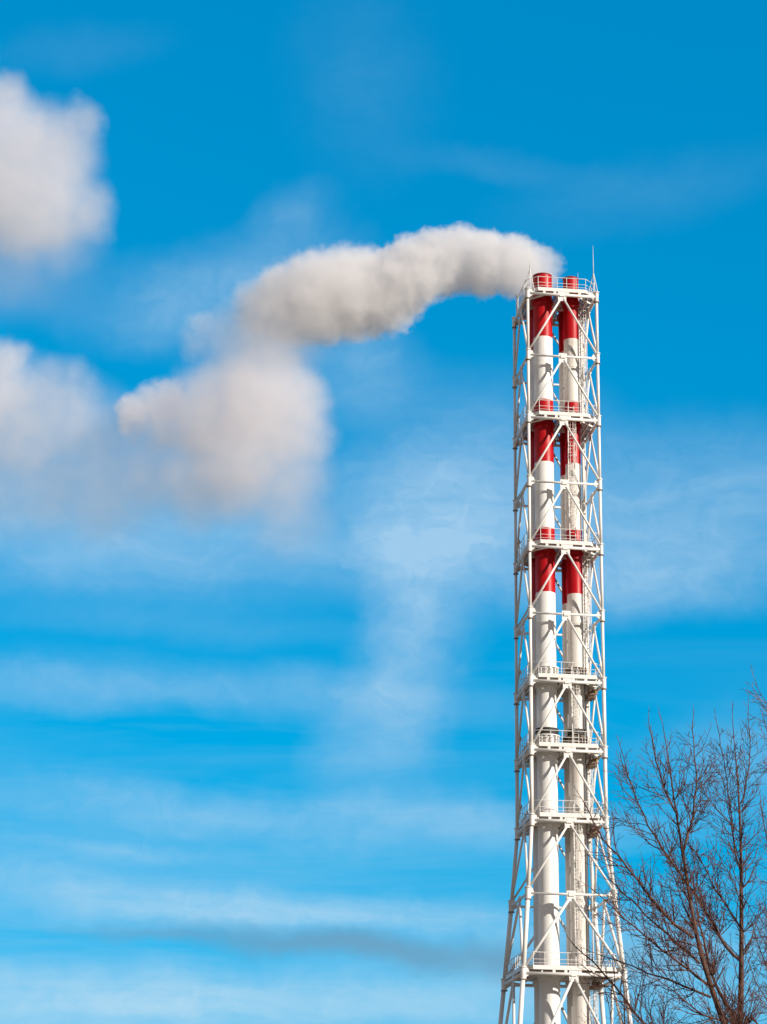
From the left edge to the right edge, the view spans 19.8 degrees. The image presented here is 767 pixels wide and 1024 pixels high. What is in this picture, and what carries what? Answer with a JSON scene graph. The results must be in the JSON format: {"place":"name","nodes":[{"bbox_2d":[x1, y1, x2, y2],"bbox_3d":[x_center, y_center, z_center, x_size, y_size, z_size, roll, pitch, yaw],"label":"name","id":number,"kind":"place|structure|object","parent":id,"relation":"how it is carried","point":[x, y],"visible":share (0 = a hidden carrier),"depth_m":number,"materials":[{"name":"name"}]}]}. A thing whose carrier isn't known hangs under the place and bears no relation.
{"place":"outdoors","nodes":[
{"label":"outdoors","id":0,"kind":"place"},
{"bbox_2d":[0,0,766,1023],"label":"sky","id":1,"kind":"structure","parent":0,"point":[260,260],"materials":[{"name":"blue"}]},
{"label":"ground","id":2,"kind":"structure","parent":0,"visible":0},
{"bbox_2d":[529,288,538,1023],"bbox_3d":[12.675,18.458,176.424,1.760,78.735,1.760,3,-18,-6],"label":"chimney flue","id":3,"kind":"object","parent":2,"relation":"on","point":[535,922],"visible":0.12,"depth_m":176.88,"materials":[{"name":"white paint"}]},
{"bbox_2d":[532,272,560,1023],"bbox_3d":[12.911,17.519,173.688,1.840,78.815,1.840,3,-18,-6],"label":"chimney flue","id":4,"kind":"object","parent":2,"relation":"on","point":[548,905],"visible":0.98,"depth_m":175.24,"materials":[{"name":"white paint"}]},
{"bbox_2d":[557,307,572,1023],"bbox_3d":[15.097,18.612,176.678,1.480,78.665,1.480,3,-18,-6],"label":"chimney flue","id":5,"kind":"object","parent":2,"relation":"on","point":[563,567],"visible":0.38,"depth_m":178.13,"materials":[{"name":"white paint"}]},
{"bbox_2d":[498,241,632,1023],"bbox_3d":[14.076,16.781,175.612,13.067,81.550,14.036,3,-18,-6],"label":"lattice tower","id":6,"kind":"structure","parent":2,"relation":"on","point":[524,973],"depth_m":175.37,"materials":[{"name":"white metal"}]},
{"bbox_2d":[562,276,590,1023],"bbox_3d":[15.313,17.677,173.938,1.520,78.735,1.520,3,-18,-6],"label":"chimney flue","id":7,"kind":"object","parent":2,"relation":"on","point":[574,579],"visible":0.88,"depth_m":176.08,"materials":[{"name":"white paint"}]},
{"bbox_2d":[579,968,673,1023],"bbox_3d":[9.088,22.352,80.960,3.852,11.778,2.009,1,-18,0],"label":"bare tree","id":8,"kind":"object","parent":2,"relation":"on","point":[621,1015],"visible":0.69,"depth_m":82.28,"materials":[{"name":"brown plant"}]},
{"bbox_2d":[563,706,755,1023],"bbox_3d":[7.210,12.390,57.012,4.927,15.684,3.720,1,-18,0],"label":"bare tree","id":9,"kind":"object","parent":2,"relation":"on","point":[709,984],"visible":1,"depth_m":57.55,"materials":[{"name":"brown plant"}]},
{"bbox_2d":[603,696,766,1023],"bbox_3d":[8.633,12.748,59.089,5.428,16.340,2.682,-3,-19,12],"label":"bare tree","id":10,"kind":"object","parent":2,"relation":"on","point":[740,924],"visible":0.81,"depth_m":59.98,"materials":[{"name":"brown plant"}]},
{"bbox_2d":[740,665,766,1015],"bbox_3d":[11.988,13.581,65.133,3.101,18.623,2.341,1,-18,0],"label":"bare tree","id":11,"kind":"object","parent":2,"relation":"on","point":[761,888],"visible":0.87,"depth_m":65.79,"materials":[{"name":"brown plant"}]}
]}

